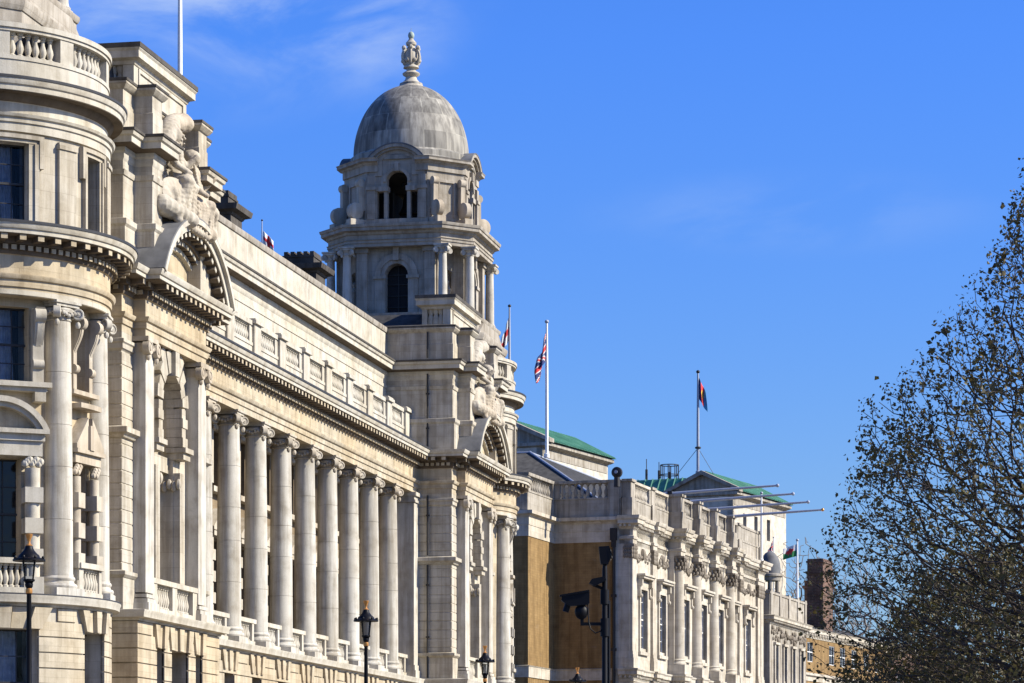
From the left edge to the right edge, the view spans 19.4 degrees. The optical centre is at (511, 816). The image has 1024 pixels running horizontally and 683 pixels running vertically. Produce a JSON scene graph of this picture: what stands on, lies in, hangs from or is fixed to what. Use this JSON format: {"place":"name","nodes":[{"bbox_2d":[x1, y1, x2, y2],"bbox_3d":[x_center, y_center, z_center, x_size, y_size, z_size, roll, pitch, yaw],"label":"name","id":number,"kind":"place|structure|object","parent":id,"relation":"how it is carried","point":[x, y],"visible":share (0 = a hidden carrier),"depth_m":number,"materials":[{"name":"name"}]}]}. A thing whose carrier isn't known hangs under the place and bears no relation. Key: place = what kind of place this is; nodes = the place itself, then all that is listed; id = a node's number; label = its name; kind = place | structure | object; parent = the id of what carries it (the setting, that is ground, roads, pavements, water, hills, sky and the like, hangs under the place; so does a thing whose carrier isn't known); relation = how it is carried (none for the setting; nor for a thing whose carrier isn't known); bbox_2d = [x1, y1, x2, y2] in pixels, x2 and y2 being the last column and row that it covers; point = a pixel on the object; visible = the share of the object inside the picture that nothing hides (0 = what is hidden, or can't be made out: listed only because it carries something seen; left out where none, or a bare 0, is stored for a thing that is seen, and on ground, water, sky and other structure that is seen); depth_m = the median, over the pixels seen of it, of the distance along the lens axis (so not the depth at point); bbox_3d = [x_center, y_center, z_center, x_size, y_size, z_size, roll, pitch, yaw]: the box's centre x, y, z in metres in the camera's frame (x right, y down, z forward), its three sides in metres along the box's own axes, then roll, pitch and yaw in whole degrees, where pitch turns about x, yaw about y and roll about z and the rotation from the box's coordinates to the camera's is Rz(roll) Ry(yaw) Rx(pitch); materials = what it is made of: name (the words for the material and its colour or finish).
{"place":"outdoors","nodes":[
{"label":"outdoors","id":0,"kind":"place"},
{"bbox_2d":[0,0,532,682],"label":"office building","id":1,"kind":"structure","parent":0,"point":[232,450],"depth_m":137.11,"materials":[{"name":"beige stone"}]},
{"bbox_2d":[178,0,181,73],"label":"flagpole","id":2,"kind":"object","parent":1,"relation":"on","point":[179,36],"visible":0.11,"depth_m":129.91,"materials":[{"name":"white metal"}]},
{"bbox_2d":[261,219,262,242],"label":"flagpole","id":3,"kind":"object","parent":1,"relation":"on","point":[261,230],"visible":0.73,"depth_m":171.98,"materials":[{"name":"metal"}]},
{"bbox_2d":[263,231,273,250],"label":"flag","id":4,"kind":"object","parent":3,"relation":"attached to","point":[267,241],"visible":0.88,"depth_m":171.99,"materials":[{"name":"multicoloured fabric"}]},
{"bbox_2d":[508,304,510,359],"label":"flagpole","id":5,"kind":"object","parent":1,"relation":"on","point":[509,341],"visible":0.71,"depth_m":197.95,"materials":[{"name":"metal"}]},
{"bbox_2d":[501,318,508,347],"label":"flag","id":6,"kind":"object","parent":5,"relation":"attached to","point":[504,340],"visible":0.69,"depth_m":197.91,"materials":[{"name":"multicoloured fabric"}]},
{"bbox_2d":[68,0,1023,680],"label":"sky","id":7,"kind":"structure","parent":0,"point":[781,203],"materials":[{"name":"blue"}]},
{"bbox_2d":[516,421,614,479],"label":"government block","id":8,"kind":"structure","parent":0,"point":[575,453],"depth_m":293.74,"materials":[{"name":"stone"}]},
{"bbox_2d":[513,451,772,682],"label":"classical hall","id":9,"kind":"structure","parent":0,"point":[685,583],"depth_m":224.41,"materials":[{"name":"stone"}]},
{"bbox_2d":[544,320,548,457],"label":"flagpole","id":10,"kind":"object","parent":9,"relation":"on","point":[546,454],"visible":1,"depth_m":237.90,"materials":[{"name":"white metal"}]},
{"bbox_2d":[534,333,545,382],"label":"flag","id":11,"kind":"object","parent":10,"relation":"attached to","point":[540,361],"visible":1,"depth_m":237.65,"materials":[{"name":"multicoloured fabric"}]},
{"bbox_2d":[611,467,622,486],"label":"ventilator","id":12,"kind":"object","parent":9,"relation":"on","point":[616,472],"visible":1,"depth_m":220.81,"materials":[{"name":"metal"}]},
{"bbox_2d":[641,591,642,648],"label":"window","id":13,"kind":"structure","parent":9,"relation":"in","point":[641,591],"depth_m":226.29,"materials":[{"name":"grey glass"}]},
{"bbox_2d":[660,596,661,652],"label":"window","id":14,"kind":"structure","parent":9,"relation":"in","point":[660,596],"depth_m":231.69,"materials":[{"name":"grey glass"}]},
{"bbox_2d":[702,606,702,659],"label":"window","id":15,"kind":"structure","parent":9,"relation":"in","point":[702,606],"depth_m":242.30,"materials":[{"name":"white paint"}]},
{"bbox_2d":[719,611,719,662],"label":"window","id":16,"kind":"structure","parent":9,"relation":"in","point":[719,611],"depth_m":247.87,"materials":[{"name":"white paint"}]},
{"bbox_2d":[664,484,778,493],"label":"projecting flagpole","id":17,"kind":"object","parent":9,"relation":"attached to","point":[711,490],"visible":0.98,"depth_m":232.16,"materials":[{"name":"metal"}]},
{"bbox_2d":[686,492,794,501],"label":"projecting flagpole","id":18,"kind":"object","parent":9,"relation":"attached to","point":[735,498],"visible":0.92,"depth_m":237.42,"materials":[{"name":"metal"}]},
{"bbox_2d":[746,620,746,669],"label":"window","id":19,"kind":"structure","parent":9,"relation":"in","point":[746,620],"depth_m":259.64,"materials":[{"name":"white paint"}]},
{"bbox_2d":[706,500,809,509],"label":"projecting flagpole","id":20,"kind":"object","parent":9,"relation":"attached to","point":[751,506],"visible":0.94,"depth_m":242.92,"materials":[{"name":"metal"}]},
{"bbox_2d":[759,492,763,560],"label":"flagpole","id":21,"kind":"object","parent":9,"relation":"on","point":[761,537],"visible":1,"depth_m":261.93,"materials":[{"name":"white metal"}]},
{"bbox_2d":[734,508,823,517],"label":"projecting flagpole","id":22,"kind":"object","parent":9,"relation":"attached to","point":[762,514],"visible":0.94,"depth_m":248.43,"materials":[{"name":"metal"}]},
{"bbox_2d":[636,470,792,594],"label":"government block","id":23,"kind":"structure","parent":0,"point":[774,526],"depth_m":335.83,"materials":[{"name":"stone"}]},
{"bbox_2d":[645,459,647,479],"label":"rooftop aerial","id":24,"kind":"object","parent":23,"relation":"on","point":[646,473],"visible":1,"depth_m":337.93,"materials":[{"name":"metal"}]},
{"bbox_2d":[660,464,678,478],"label":"rooftop aerial","id":25,"kind":"object","parent":23,"relation":"on","point":[669,472],"visible":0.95,"depth_m":337.83,"materials":[{"name":"metal"}]},
{"bbox_2d":[675,370,713,476],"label":"flagpole","id":26,"kind":"object","parent":23,"relation":"on","point":[697,448],"visible":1,"depth_m":333.87,"materials":[{"name":"metal"}]},
{"bbox_2d":[699,378,707,411],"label":"flag","id":27,"kind":"object","parent":26,"relation":"attached to","point":[702,396],"visible":1,"depth_m":334.04,"materials":[{"name":"multicoloured fabric"}]},
{"bbox_2d":[797,158,1023,682],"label":"plane tree","id":28,"kind":"object","parent":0,"point":[1015,669],"visible":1,"depth_m":74.19,"materials":[{"name":"green plant"}]},
{"bbox_2d":[827,535,1023,682],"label":"plane tree","id":29,"kind":"object","parent":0,"point":[880,665],"visible":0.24,"depth_m":126.21,"materials":[{"name":"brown plant"}]},
{"bbox_3d":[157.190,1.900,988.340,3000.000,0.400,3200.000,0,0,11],"label":"ground","id":30,"kind":"structure","parent":0,"visible":0},
{"bbox_2d":[763,551,812,682],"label":"corner building","id":31,"kind":"structure","parent":30,"relation":"on","point":[784,625],"depth_m":270.53,"materials":[{"name":"stone"}]},
{"bbox_2d":[796,539,798,597],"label":"flagpole","id":32,"kind":"object","parent":31,"relation":"on","point":[797,540],"visible":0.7,"depth_m":289.92,"materials":[{"name":"white metal"}]},
{"bbox_2d":[783,544,796,559],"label":"flag","id":33,"kind":"object","parent":32,"relation":"attached to","point":[789,552],"visible":1,"depth_m":289.98,"materials":[{"name":"multicoloured fabric"}]},
{"bbox_2d":[805,558,892,682],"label":"brick house","id":34,"kind":"structure","parent":30,"relation":"on","point":[822,639],"depth_m":301.81,"materials":[{"name":"brick"}]},
{"bbox_2d":[807,642,811,661],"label":"window","id":35,"kind":"structure","parent":34,"relation":"in","point":[809,652],"depth_m":293.71,"materials":[{"name":"white glass"}]},
{"bbox_2d":[829,646,833,665],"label":"window","id":36,"kind":"structure","parent":34,"relation":"in","point":[831,653],"depth_m":300.96,"materials":[{"name":"grey glass"}]},
{"bbox_2d":[840,648,844,666],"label":"window","id":37,"kind":"structure","parent":34,"relation":"in","point":[841,650],"depth_m":304.59,"materials":[{"name":"grey glass"}]},
{"bbox_2d":[833,545,890,640],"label":"bare tree","id":38,"kind":"object","parent":30,"relation":"on","point":[863,621],"visible":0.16,"depth_m":350.61,"materials":[{"name":"brown plant"}]},
{"bbox_2d":[839,608,909,641],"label":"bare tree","id":39,"kind":"object","parent":30,"relation":"on","point":[871,624],"visible":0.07,"depth_m":359.09,"materials":[{"name":"brown plant"}]},
{"bbox_2d":[802,580,992,682],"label":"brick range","id":40,"kind":"structure","parent":30,"relation":"on","point":[804,587],"depth_m":345.58,"materials":[{"name":"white brick"}]},
{"bbox_3d":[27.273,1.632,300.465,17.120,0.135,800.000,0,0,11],"label":"pavement","id":41,"kind":"structure","parent":0,"visible":0},
{"bbox_2d":[13,534,44,682],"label":"street lamp","id":42,"kind":"object","parent":41,"relation":"on","point":[28,554],"visible":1,"depth_m":72.54,"materials":[{"name":"black metal"}]},
{"bbox_2d":[354,600,377,682],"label":"street lamp","id":43,"kind":"object","parent":41,"relation":"on","point":[365,616],"visible":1,"depth_m":94.93,"materials":[{"name":"black metal"}]},
{"bbox_2d":[475,646,494,682],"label":"street lamp","id":44,"kind":"object","parent":41,"relation":"on","point":[484,658],"visible":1,"depth_m":119.90,"materials":[{"name":"black metal"}]},
{"bbox_2d":[569,667,585,682],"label":"street lamp","id":45,"kind":"object","parent":41,"relation":"on","point":[577,678],"visible":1,"depth_m":137.33,"materials":[{"name":"black metal"}]},
{"bbox_3d":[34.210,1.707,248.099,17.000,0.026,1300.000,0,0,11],"label":"road","id":46,"kind":"structure","parent":0,"visible":0},
{"bbox_2d":[560,546,611,682],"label":"camera pole","id":47,"kind":"object","parent":46,"relation":"on","point":[579,600],"visible":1,"depth_m":41.95,"materials":[{"name":"black metal"}]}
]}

